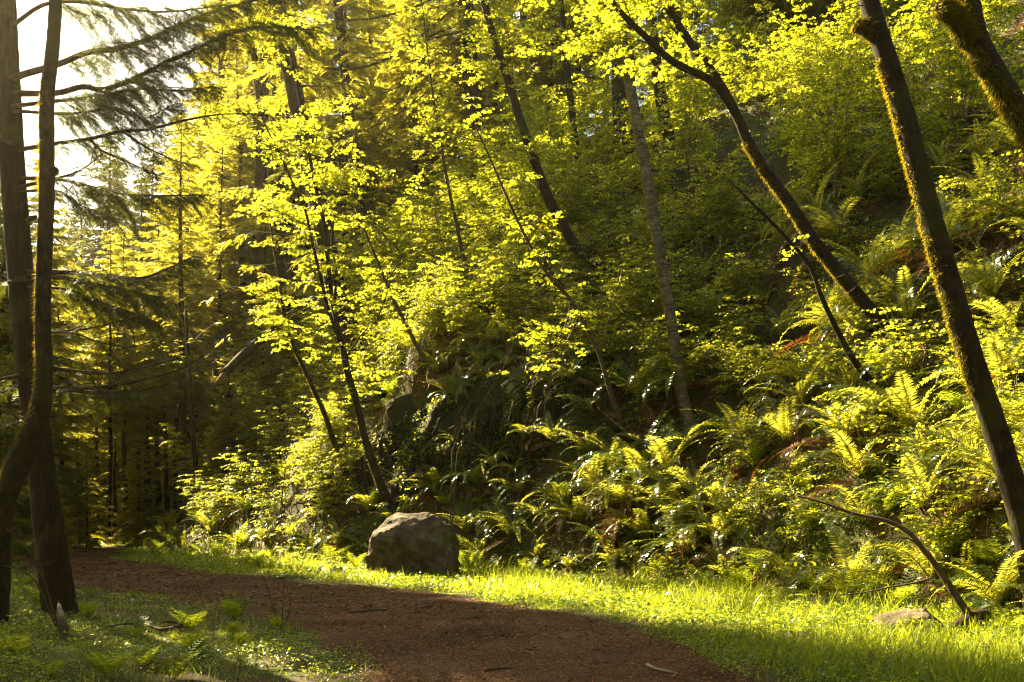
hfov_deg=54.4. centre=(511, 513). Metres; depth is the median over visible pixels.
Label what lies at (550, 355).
leafy shrub
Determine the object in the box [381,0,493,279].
sapling
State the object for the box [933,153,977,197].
leafy shrub
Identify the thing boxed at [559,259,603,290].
sword fern
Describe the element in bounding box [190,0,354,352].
conifer tree
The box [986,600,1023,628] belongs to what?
lady fern
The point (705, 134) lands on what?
leafy shrub
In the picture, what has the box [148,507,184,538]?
sword fern
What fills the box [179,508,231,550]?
sword fern
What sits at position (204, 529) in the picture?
leafy herb
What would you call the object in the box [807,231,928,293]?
sword fern
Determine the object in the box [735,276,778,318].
sword fern
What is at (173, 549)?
lady fern
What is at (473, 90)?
conifer tree
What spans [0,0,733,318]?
sky
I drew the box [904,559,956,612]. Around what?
leafy herb
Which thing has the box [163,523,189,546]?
lady fern
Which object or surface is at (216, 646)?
ground cover
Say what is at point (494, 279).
leafy shrub
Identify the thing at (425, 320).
leafy shrub
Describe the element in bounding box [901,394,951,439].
leafy herb
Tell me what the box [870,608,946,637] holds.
rock
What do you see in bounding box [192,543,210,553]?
leafy herb
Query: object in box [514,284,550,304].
sword fern
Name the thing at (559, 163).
leafy shrub
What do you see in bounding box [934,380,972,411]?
lady fern
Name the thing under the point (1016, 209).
sword fern
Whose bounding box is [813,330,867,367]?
lady fern
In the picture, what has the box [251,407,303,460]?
leafy shrub
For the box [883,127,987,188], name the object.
sword fern
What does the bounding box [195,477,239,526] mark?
leafy shrub
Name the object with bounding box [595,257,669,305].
leafy shrub
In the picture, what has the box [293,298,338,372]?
leafy shrub
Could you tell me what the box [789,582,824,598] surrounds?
lady fern
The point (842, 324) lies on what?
sword fern
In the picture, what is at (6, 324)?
conifer tree
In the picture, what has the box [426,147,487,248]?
leafy shrub
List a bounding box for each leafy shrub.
[92,507,122,536]
[111,494,141,536]
[134,510,163,535]
[149,423,220,496]
[160,489,184,510]
[175,365,245,457]
[176,477,194,500]
[177,470,225,511]
[188,437,225,474]
[195,453,223,489]
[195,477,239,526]
[197,443,230,478]
[212,445,277,498]
[221,300,295,394]
[223,366,278,431]
[224,449,259,478]
[230,372,290,450]
[230,410,284,453]
[235,456,282,500]
[235,481,296,527]
[247,288,312,370]
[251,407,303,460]
[267,331,296,372]
[267,333,319,380]
[269,422,307,448]
[271,444,317,487]
[275,340,333,420]
[276,376,314,408]
[285,269,323,330]
[286,411,341,488]
[289,276,333,367]
[290,417,314,446]
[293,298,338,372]
[293,442,353,524]
[294,192,371,329]
[294,392,355,451]
[295,241,355,311]
[296,234,360,331]
[300,344,349,392]
[302,397,360,430]
[313,230,372,311]
[314,285,331,326]
[314,343,363,401]
[329,448,377,491]
[331,265,389,345]
[333,432,375,467]
[334,343,389,405]
[335,237,365,283]
[337,299,395,373]
[338,263,393,342]
[347,341,399,384]
[348,198,393,305]
[350,237,396,311]
[352,365,386,409]
[353,163,433,308]
[358,205,422,293]
[360,309,397,351]
[366,218,398,259]
[370,343,405,392]
[372,256,430,322]
[372,273,426,353]
[374,192,409,250]
[375,205,437,291]
[376,339,406,379]
[378,234,432,302]
[381,288,459,352]
[386,157,455,266]
[390,167,442,248]
[394,266,450,319]
[397,190,463,296]
[399,260,457,326]
[401,283,455,338]
[406,228,466,283]
[407,185,453,237]
[407,255,470,321]
[407,301,446,340]
[412,279,458,312]
[413,251,476,306]
[415,202,466,265]
[416,161,467,242]
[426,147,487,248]
[426,255,496,347]
[430,238,473,280]
[437,130,496,195]
[437,164,493,239]
[446,129,513,215]
[449,174,502,255]
[449,219,501,257]
[450,165,492,228]
[455,100,528,204]
[459,251,513,288]
[461,70,538,204]
[461,231,515,310]
[462,175,528,263]
[463,315,501,352]
[465,124,525,222]
[466,220,507,266]
[467,84,574,229]
[469,247,536,328]
[471,228,525,307]
[483,247,508,278]
[486,77,536,159]
[486,155,567,259]
[489,313,524,349]
[495,235,544,287]
[497,215,532,266]
[500,98,558,199]
[507,232,565,282]
[514,259,578,301]
[514,300,567,339]
[518,280,588,324]
[519,317,605,372]
[521,86,582,171]
[529,108,626,238]
[535,143,603,236]
[535,217,569,249]
[539,73,589,152]
[540,144,573,195]
[541,297,582,338]
[547,268,635,384]
[549,284,620,327]
[551,223,597,267]
[555,242,615,297]
[558,44,624,200]
[563,293,603,331]
[570,314,626,352]
[572,30,612,142]
[575,84,612,162]
[582,210,626,247]
[586,255,651,336]
[587,153,640,237]
[589,205,644,271]
[593,16,651,103]
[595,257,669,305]
[595,327,640,369]
[596,83,667,197]
[600,320,640,367]
[604,240,666,297]
[606,310,683,376]
[612,276,685,338]
[614,230,698,334]
[616,379,671,425]
[617,312,711,402]
[619,93,683,222]
[619,216,651,255]
[630,188,705,252]
[634,46,678,113]
[637,53,726,179]
[638,44,678,96]
[644,0,721,131]
[644,193,682,237]
[664,42,685,77]
[668,247,714,290]
[669,189,708,243]
[675,288,730,337]
[680,260,723,308]
[680,276,742,337]
[681,142,752,237]
[682,323,737,376]
[688,137,747,229]
[694,326,768,398]
[695,6,751,75]
[700,0,737,43]
[701,27,759,106]
[703,0,758,49]
[704,468,808,536]
[708,205,767,256]
[710,415,773,472]
[714,252,755,303]
[715,28,753,79]
[715,293,768,352]
[716,249,795,303]
[722,185,767,217]
[731,352,806,402]
[736,66,779,100]
[737,57,762,81]
[744,0,792,74]
[747,36,794,106]
[749,0,788,30]
[750,345,790,395]
[753,37,801,83]
[756,96,811,152]
[759,472,843,541]
[761,6,878,186]
[767,0,834,92]
[774,32,885,196]
[778,13,840,104]
[779,264,821,304]
[782,104,836,171]
[783,22,835,74]
[783,271,864,329]
[785,333,852,391]
[788,47,841,113]
[788,125,854,199]
[793,30,831,78]
[795,323,907,401]
[798,0,826,10]
[806,21,835,53]
[812,389,907,467]
[814,277,872,326]
[819,40,873,99]
[825,217,891,260]
[826,0,857,13]
[829,31,872,75]
[830,0,861,51]
[832,17,968,178]
[834,0,890,54]
[837,282,902,345]
[844,302,971,386]
[850,0,903,24]
[851,0,931,112]
[854,150,907,205]
[856,219,922,283]
[857,118,899,168]
[866,455,999,556]
[873,421,978,492]
[891,0,991,79]
[906,300,1023,388]
[909,196,980,259]
[917,0,1023,130]
[921,119,968,170]
[925,248,1019,307]
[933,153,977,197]
[934,23,1001,102]
[934,175,970,219]
[949,360,1023,460]
[959,140,1023,241]
[967,81,1022,149]
[974,313,1023,375]
[974,431,1023,528]
[981,0,1017,20]
[983,119,1018,165]
[988,28,1023,126]
[996,122,1023,174]
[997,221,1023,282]
[1014,4,1023,66]
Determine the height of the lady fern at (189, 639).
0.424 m
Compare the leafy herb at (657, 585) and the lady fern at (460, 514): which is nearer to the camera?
the leafy herb at (657, 585)
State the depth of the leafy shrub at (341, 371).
35.35 m
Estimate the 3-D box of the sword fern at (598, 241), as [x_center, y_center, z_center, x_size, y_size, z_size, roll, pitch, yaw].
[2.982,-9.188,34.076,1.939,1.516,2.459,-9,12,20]
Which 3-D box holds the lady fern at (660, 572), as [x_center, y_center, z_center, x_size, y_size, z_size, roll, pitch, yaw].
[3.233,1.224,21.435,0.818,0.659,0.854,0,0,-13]
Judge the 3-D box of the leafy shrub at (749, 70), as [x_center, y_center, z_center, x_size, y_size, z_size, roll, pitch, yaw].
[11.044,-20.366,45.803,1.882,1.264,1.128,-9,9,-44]
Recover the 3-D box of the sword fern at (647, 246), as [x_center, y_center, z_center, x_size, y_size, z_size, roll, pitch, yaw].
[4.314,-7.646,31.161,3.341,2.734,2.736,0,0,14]
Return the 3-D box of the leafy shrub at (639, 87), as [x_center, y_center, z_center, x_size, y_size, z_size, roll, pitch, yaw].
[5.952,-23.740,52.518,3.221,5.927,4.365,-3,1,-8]
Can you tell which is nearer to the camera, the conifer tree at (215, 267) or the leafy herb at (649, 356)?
the leafy herb at (649, 356)
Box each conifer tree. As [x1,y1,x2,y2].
[0,0,331,616]
[0,141,110,546]
[0,188,73,549]
[0,189,34,500]
[0,195,29,535]
[0,428,34,562]
[11,457,79,556]
[51,198,102,464]
[51,251,103,536]
[52,209,87,333]
[52,252,84,503]
[53,438,76,522]
[54,263,113,539]
[56,432,112,535]
[62,439,117,548]
[63,292,121,542]
[65,319,132,537]
[66,228,154,544]
[69,127,143,477]
[69,163,139,316]
[86,224,168,544]
[86,330,168,524]
[88,306,142,540]
[89,452,153,536]
[96,174,162,478]
[103,136,184,347]
[104,434,167,546]
[105,261,196,529]
[113,268,174,538]
[114,309,171,538]
[115,197,210,526]
[117,273,174,529]
[118,439,163,525]
[121,114,239,510]
[141,0,316,422]
[142,158,211,473]
[142,226,223,509]
[149,109,193,239]
[151,0,259,429]
[152,376,211,521]
[166,116,267,438]
[187,0,383,323]
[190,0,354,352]
[190,38,302,377]
[192,2,317,342]
[200,0,397,360]
[200,354,258,482]
[211,0,227,455]
[214,272,297,439]
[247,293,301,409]
[248,0,270,394]
[272,18,291,358]
[277,0,553,225]
[288,0,392,271]
[291,0,418,273]
[333,0,433,276]
[334,11,406,286]
[339,0,493,213]
[356,0,470,253]
[433,11,478,214]
[445,0,531,203]
[457,4,594,131]
[505,0,636,132]
[507,0,592,170]
[568,0,644,119]
[635,0,722,92]
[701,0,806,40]
[784,0,850,16]
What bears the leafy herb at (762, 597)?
on the ground at (774, 304)
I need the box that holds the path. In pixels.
[11,546,756,681]
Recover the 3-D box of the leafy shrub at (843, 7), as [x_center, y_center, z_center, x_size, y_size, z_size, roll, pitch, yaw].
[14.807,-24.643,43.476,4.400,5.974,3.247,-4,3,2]
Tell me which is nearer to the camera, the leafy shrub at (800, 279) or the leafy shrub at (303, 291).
the leafy shrub at (800, 279)
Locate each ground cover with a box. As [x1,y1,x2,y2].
[0,537,744,681]
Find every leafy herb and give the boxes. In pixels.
[0,644,31,680]
[1,613,34,651]
[9,600,32,624]
[10,578,31,609]
[16,639,57,660]
[24,614,56,630]
[60,620,122,662]
[190,525,207,544]
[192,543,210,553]
[193,598,214,612]
[205,534,226,549]
[207,527,228,542]
[213,534,237,556]
[240,649,265,666]
[264,516,305,550]
[269,394,288,413]
[276,541,301,562]
[285,654,315,671]
[294,547,320,561]
[301,662,327,681]
[313,557,336,567]
[320,549,344,564]
[355,395,381,423]
[365,476,384,509]
[375,488,419,513]
[450,287,476,312]
[459,473,489,504]
[472,358,496,393]
[472,499,493,523]
[481,369,512,396]
[482,467,504,493]
[491,499,524,535]
[493,297,519,318]
[494,315,516,343]
[496,561,515,570]
[512,333,533,356]
[516,277,543,303]
[520,467,548,490]
[536,462,570,486]
[548,523,573,539]
[565,265,596,296]
[581,495,616,526]
[592,560,616,579]
[594,257,628,287]
[620,539,652,577]
[629,547,687,582]
[637,342,671,373]
[639,578,659,593]
[648,535,694,575]
[652,266,681,291]
[667,565,694,588]
[674,584,695,595]
[676,565,695,585]
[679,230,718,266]
[700,338,739,373]
[706,435,727,456]
[708,590,737,603]
[710,453,744,483]
[715,560,748,586]
[747,551,815,591]
[749,586,772,600]
[771,455,812,494]
[772,582,795,602]
[776,510,832,573]
[780,335,825,385]
[788,593,810,612]
[790,592,820,604]
[809,332,858,375]
[811,395,835,418]
[812,602,844,619]
[818,444,869,479]
[820,314,872,351]
[821,614,859,635]
[827,183,866,221]
[829,586,867,604]
[836,478,865,504]
[837,220,869,249]
[839,283,870,326]
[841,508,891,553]
[847,602,874,623]
[855,243,907,293]
[861,541,896,573]
[871,599,903,606]
[872,367,914,400]
[895,607,940,635]
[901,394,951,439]
[903,414,962,467]
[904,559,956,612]
[908,585,963,616]
[915,264,962,308]
[920,594,972,621]
[931,319,974,358]
[949,160,991,197]
[950,399,981,456]
[953,393,971,425]
[959,246,1005,299]
[961,503,1005,545]
[967,621,1023,659]
[981,317,1023,374]
[989,578,1020,611]
[991,272,1023,294]
[994,160,1020,187]
[1010,601,1023,621]
[1011,395,1023,405]
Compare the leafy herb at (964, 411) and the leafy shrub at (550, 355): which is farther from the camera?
the leafy shrub at (550, 355)
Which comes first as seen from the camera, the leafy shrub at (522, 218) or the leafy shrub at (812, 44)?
the leafy shrub at (522, 218)
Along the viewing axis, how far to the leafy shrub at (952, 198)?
22.39 m
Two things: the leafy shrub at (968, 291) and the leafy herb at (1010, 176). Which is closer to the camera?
the leafy shrub at (968, 291)
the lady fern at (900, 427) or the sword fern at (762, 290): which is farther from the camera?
the sword fern at (762, 290)
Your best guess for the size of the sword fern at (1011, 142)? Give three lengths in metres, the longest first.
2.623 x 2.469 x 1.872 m
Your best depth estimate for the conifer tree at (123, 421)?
48.95 m
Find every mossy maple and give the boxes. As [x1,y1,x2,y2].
[787,0,1023,600]
[928,0,1023,156]
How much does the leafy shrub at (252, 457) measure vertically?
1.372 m
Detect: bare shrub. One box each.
[3,522,62,631]
[234,523,306,629]
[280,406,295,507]
[450,305,528,525]
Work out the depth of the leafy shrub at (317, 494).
30.80 m
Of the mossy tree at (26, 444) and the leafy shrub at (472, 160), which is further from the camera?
the leafy shrub at (472, 160)
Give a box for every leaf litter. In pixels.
[37,561,729,681]
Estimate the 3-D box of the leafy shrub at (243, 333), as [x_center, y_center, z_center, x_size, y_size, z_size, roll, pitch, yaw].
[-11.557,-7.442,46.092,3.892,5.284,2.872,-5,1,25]
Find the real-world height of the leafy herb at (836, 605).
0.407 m
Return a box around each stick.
[350,609,388,612]
[484,667,512,671]
[646,663,677,673]
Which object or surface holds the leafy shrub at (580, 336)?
on the ground at (774, 304)
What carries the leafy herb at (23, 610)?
on the ground at (774, 304)
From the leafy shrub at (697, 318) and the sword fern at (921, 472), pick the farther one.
the leafy shrub at (697, 318)
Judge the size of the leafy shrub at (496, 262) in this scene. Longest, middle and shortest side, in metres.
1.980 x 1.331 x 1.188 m
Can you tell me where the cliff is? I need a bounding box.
[350,336,624,507]
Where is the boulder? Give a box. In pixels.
[364,512,459,576]
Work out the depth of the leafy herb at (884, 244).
22.31 m
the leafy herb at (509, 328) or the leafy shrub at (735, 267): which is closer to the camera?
the leafy shrub at (735, 267)
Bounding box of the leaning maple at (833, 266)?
[573,0,904,347]
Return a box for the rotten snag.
[56,600,69,644]
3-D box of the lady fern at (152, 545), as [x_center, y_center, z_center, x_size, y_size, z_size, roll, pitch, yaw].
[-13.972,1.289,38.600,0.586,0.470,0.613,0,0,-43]
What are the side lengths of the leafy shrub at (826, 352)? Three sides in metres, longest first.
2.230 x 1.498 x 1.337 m
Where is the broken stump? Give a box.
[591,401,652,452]
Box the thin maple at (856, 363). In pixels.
[721,172,909,386]
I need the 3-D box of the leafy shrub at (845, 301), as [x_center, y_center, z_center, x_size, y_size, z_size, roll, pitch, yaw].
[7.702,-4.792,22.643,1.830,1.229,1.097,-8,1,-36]
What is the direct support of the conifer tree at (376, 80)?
on the ground at (774, 304)
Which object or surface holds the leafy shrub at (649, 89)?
on the ground at (774, 304)
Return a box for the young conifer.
[152,311,245,505]
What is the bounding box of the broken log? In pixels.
[214,296,316,384]
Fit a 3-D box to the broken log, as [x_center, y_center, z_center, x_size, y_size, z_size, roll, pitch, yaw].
[-9.645,-6.859,39.078,0.499,4.167,5.055,0,0,38]
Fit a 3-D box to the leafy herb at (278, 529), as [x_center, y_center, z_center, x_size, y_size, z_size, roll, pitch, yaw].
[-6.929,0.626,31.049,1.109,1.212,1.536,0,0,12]
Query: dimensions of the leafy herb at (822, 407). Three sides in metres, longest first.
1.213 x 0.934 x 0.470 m
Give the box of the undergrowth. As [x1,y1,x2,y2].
[141,1,1023,628]
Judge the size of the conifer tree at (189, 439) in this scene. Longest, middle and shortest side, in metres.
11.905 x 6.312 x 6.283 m
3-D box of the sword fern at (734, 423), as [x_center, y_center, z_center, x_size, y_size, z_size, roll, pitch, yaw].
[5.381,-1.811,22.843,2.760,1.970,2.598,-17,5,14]
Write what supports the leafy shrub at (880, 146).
on the ground at (774, 304)
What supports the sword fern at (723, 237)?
on the ground at (774, 304)
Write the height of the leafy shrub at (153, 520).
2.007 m
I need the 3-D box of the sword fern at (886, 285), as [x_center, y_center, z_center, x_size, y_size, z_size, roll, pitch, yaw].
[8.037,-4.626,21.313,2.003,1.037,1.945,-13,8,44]
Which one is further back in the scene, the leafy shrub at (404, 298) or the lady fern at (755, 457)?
the leafy shrub at (404, 298)
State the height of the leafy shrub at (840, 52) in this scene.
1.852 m
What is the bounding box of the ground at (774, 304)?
[0,0,1023,681]
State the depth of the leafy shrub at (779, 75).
38.09 m
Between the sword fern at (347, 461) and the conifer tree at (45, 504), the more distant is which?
the sword fern at (347, 461)
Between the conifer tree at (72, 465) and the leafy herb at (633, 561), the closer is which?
the leafy herb at (633, 561)
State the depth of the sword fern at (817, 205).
26.82 m
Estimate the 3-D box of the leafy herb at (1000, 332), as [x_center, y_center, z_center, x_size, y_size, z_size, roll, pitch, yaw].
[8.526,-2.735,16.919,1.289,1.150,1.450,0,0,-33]
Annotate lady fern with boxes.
[0,630,39,662]
[18,574,35,585]
[21,587,40,605]
[23,612,48,627]
[26,643,78,676]
[76,599,99,616]
[77,643,134,678]
[81,584,104,596]
[126,616,151,635]
[128,591,142,597]
[128,642,160,669]
[138,637,204,679]
[145,534,161,542]
[146,541,160,549]
[149,538,165,548]
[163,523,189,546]
[164,545,177,552]
[167,603,206,631]
[168,629,178,638]
[174,625,218,656]
[186,508,203,520]
[188,542,204,549]
[209,544,226,554]
[211,587,251,620]
[219,620,243,634]
[228,479,252,495]
[229,631,251,646]
[231,529,252,543]
[231,651,253,664]
[233,498,254,513]
[244,550,266,567]
[252,550,270,556]
[254,553,281,568]
[258,547,274,557]
[260,608,286,627]
[268,443,289,459]
[275,461,296,479]
[295,494,306,502]
[312,540,348,560]
[337,552,351,562]
[346,551,366,566]
[349,486,378,512]
[379,375,397,394]
[432,485,455,506]
[454,503,480,526]
[458,547,485,568]
[459,545,474,557]
[459,548,497,566]
[475,553,501,571]
[512,556,538,571]
[537,476,566,499]
[538,548,560,566]
[601,452,623,474]
[621,556,653,576]
[638,556,674,579]
[656,506,704,530]
[661,409,674,419]
[687,561,719,578]
[687,567,724,584]
[718,565,753,586]
[734,385,762,403]
[736,441,765,464]
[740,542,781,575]
[746,478,785,507]
[780,467,822,493]
[788,564,832,589]
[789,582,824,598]
[791,504,825,526]
[792,355,820,376]
[799,417,821,429]
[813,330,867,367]
[821,378,860,405]
[825,580,847,596]
[829,572,879,604]
[844,469,907,518]
[851,337,899,374]
[864,453,893,474]
[866,569,921,607]
[886,420,913,435]
[901,368,930,388]
[907,426,941,445]
[908,517,971,558]
[926,421,956,449]
[931,601,955,616]
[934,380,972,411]
[945,583,995,614]
[959,534,1003,564]
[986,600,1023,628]
[988,519,1010,534]
[1004,385,1023,409]
[1004,559,1023,570]
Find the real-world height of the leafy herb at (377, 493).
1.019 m
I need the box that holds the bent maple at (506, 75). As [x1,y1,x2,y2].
[446,0,619,281]
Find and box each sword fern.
[134,524,165,538]
[138,520,180,546]
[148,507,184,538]
[159,518,185,533]
[160,533,175,545]
[165,530,194,552]
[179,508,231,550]
[182,466,223,511]
[197,494,229,512]
[202,474,235,495]
[210,517,254,556]
[217,481,259,522]
[226,439,254,464]
[233,514,281,545]
[241,474,262,489]
[265,446,297,474]
[270,507,305,540]
[273,358,312,412]
[277,389,305,412]
[283,437,313,482]
[283,472,328,511]
[285,412,308,428]
[288,524,329,558]
[297,402,329,428]
[299,398,343,441]
[303,388,335,421]
[312,415,358,433]
[312,513,367,558]
[314,368,342,388]
[323,446,363,490]
[337,474,387,516]
[340,356,383,399]
[356,285,393,312]
[369,502,415,518]
[376,468,409,506]
[377,390,393,411]
[380,332,404,366]
[384,315,442,372]
[388,336,410,353]
[393,435,438,489]
[397,346,455,383]
[407,463,454,507]
[410,478,453,506]
[414,292,462,318]
[414,327,457,357]
[421,337,457,368]
[422,365,474,407]
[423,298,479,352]
[426,342,472,389]
[430,334,451,356]
[433,357,481,403]
[434,334,468,373]
[434,491,491,534]
[435,424,480,468]
[436,453,508,507]
[447,314,515,351]
[450,323,495,358]
[456,268,481,295]
[456,526,509,567]
[458,338,502,380]
[462,235,512,271]
[464,357,496,392]
[466,489,535,554]
[467,488,507,547]
[470,324,507,348]
[471,334,499,362]
[471,442,521,478]
[472,313,507,329]
[481,349,523,381]
[481,485,510,500]
[482,278,523,312]
[487,463,545,502]
[490,316,535,352]
[490,457,535,481]
[498,247,551,274]
[502,329,531,352]
[502,358,534,398]
[502,409,548,466]
[504,329,548,364]
[508,492,553,534]
[510,535,560,563]
[511,308,568,351]
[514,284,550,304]
[516,344,557,390]
[518,462,599,544]
[519,409,599,458]
[521,284,566,324]
[528,244,592,285]
[529,348,562,392]
[529,471,620,561]
[532,321,560,338]
[534,505,561,541]
[538,499,586,534]
[539,474,568,498]
[541,443,626,528]
[542,350,595,391]
[543,271,585,306]
[543,548,588,573]
[548,420,609,473]
[551,220,620,263]
[556,378,614,419]
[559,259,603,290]
[563,475,655,535]
[566,462,668,546]
[567,511,644,557]
[568,424,654,474]
[568,522,657,579]
[571,362,634,414]
[574,297,633,334]
[574,406,689,539]
[579,226,615,258]
[581,274,620,308]
[582,442,694,537]
[583,209,672,277]
[583,441,643,497]
[587,485,695,579]
[588,329,642,377]
[592,355,678,436]
[596,285,662,330]
[598,360,636,391]
[605,225,679,302]
[607,308,687,352]
[611,354,643,400]
[613,417,726,476]
[615,264,656,297]
[617,427,685,467]
[618,457,725,518]
[625,325,733,436]
[627,285,695,339]
[628,462,743,558]
[631,494,737,581]
[644,319,709,355]
[644,406,732,450]
[650,259,746,353]
[652,281,690,298]
[657,473,753,543]
[658,475,758,577]
[663,207,700,241]
[663,242,696,262]
[665,240,740,289]
[673,325,786,395]
[679,184,758,228]
[681,378,785,478]
[686,520,774,580]
[689,214,756,251]
[697,394,774,461]
[704,315,762,345]
[706,255,766,302]
[707,404,786,486]
[720,393,827,489]
[726,517,791,584]
[728,294,818,371]
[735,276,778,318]
[736,210,788,244]
[736,548,826,590]
[737,320,840,403]
[740,334,816,408]
[743,180,797,220]
[743,348,839,451]
[748,440,830,516]
[749,209,818,257]
[760,158,843,256]
[763,369,904,466]
[766,178,819,222]
[769,280,875,363]
[773,168,885,292]
[788,426,904,505]
[788,520,906,601]
[792,477,900,535]
[801,276,866,317]
[802,155,858,178]
[803,360,872,393]
[806,290,892,340]
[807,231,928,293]
[822,377,932,438]
[823,556,909,595]
[826,153,905,205]
[833,249,964,333]
[834,222,892,274]
[835,371,969,490]
[836,270,929,316]
[840,146,894,174]
[842,335,941,378]
[843,425,978,521]
[848,479,995,598]
[862,187,1011,282]
[864,204,916,250]
[866,171,905,198]
[881,216,920,271]
[881,422,936,478]
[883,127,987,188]
[883,222,919,252]
[894,125,971,164]
[899,415,1023,553]
[906,323,989,388]
[910,332,1023,395]
[912,237,1023,368]
[914,333,1001,391]
[918,535,1000,604]
[919,403,1023,452]
[919,547,1023,607]
[921,252,980,317]
[928,383,1022,471]
[933,416,1020,508]
[936,147,1020,221]
[940,126,990,156]
[942,118,1012,167]
[943,184,1023,251]
[944,88,1023,153]
[945,180,1023,256]
[949,395,1023,505]
[956,118,1023,199]
[959,436,1023,491]
[964,113,1017,155]
[966,321,1023,393]
[968,291,1023,337]
[969,127,1008,151]
[980,330,1021,354]
[984,214,1023,234]
[990,542,1016,592]
[993,582,1023,603]
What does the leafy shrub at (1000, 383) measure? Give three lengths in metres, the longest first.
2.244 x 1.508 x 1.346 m
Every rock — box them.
[139,655,181,671]
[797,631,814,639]
[804,596,834,607]
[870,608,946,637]
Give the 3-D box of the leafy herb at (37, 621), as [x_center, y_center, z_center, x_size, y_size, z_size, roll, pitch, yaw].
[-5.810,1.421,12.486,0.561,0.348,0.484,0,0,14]
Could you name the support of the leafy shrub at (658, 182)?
on the ground at (774, 304)
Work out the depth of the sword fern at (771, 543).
19.37 m
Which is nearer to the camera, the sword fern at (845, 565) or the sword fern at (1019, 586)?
the sword fern at (1019, 586)
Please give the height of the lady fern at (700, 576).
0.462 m
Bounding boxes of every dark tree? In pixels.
[310,208,442,388]
[520,0,611,198]
[603,1,654,189]
[638,0,685,143]
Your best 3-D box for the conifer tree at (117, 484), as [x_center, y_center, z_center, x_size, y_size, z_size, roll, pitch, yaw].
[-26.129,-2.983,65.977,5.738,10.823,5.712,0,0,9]
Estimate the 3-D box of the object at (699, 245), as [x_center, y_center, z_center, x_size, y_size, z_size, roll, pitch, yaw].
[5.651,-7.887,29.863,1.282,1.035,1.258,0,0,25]
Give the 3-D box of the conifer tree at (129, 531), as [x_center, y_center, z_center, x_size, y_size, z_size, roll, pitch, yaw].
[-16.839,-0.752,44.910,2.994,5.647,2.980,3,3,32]
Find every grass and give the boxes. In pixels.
[0,537,738,681]
[114,521,1023,681]
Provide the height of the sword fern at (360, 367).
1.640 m
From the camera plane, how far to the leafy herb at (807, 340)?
22.75 m
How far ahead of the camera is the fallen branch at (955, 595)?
12.61 m
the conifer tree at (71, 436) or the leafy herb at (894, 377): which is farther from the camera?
the conifer tree at (71, 436)
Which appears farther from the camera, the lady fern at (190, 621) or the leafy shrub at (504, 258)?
the leafy shrub at (504, 258)
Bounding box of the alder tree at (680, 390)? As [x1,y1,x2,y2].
[510,0,697,428]
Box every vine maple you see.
[188,1,416,513]
[229,178,359,485]
[431,93,624,428]
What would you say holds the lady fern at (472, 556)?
on the ground at (774, 304)
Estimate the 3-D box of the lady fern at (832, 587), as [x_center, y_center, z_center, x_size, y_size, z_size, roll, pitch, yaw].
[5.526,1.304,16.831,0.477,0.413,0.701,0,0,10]
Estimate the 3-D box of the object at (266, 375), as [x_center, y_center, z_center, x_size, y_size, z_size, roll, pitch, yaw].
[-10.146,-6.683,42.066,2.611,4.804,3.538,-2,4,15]
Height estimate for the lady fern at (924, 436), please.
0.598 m
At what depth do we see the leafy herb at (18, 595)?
14.72 m
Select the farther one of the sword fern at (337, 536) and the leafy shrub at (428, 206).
the leafy shrub at (428, 206)
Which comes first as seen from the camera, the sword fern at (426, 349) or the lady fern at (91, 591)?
the lady fern at (91, 591)
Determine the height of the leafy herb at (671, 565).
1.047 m
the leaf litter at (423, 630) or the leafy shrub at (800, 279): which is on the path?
the leaf litter at (423, 630)
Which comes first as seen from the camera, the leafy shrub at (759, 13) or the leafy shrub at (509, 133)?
the leafy shrub at (509, 133)
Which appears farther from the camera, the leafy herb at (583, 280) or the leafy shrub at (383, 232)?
the leafy shrub at (383, 232)
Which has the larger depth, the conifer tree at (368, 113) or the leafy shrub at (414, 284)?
the conifer tree at (368, 113)
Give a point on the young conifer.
(192, 425)
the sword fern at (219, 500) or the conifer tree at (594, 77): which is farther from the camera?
the conifer tree at (594, 77)
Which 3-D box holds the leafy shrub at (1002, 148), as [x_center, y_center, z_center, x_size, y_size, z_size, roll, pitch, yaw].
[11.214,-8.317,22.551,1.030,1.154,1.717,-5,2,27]
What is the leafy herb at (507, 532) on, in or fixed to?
on the ground at (774, 304)
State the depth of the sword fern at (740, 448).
21.98 m
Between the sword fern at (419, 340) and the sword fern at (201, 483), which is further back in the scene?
the sword fern at (201, 483)
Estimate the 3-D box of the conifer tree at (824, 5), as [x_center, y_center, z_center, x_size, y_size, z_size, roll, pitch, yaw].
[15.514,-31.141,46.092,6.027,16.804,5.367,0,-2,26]
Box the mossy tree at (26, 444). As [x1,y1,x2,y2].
[0,0,61,626]
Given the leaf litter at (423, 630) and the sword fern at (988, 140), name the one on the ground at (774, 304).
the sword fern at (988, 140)
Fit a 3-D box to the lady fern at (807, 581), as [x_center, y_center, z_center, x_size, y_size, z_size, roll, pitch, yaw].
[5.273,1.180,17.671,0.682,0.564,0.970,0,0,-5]
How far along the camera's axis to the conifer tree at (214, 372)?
54.12 m
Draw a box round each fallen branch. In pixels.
[109,621,183,631]
[794,494,990,631]
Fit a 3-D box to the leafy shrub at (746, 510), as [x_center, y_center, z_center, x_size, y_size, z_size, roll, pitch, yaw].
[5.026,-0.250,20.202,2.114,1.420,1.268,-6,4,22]
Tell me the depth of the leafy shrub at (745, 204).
30.55 m
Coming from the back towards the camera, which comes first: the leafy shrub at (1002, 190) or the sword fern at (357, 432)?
the sword fern at (357, 432)

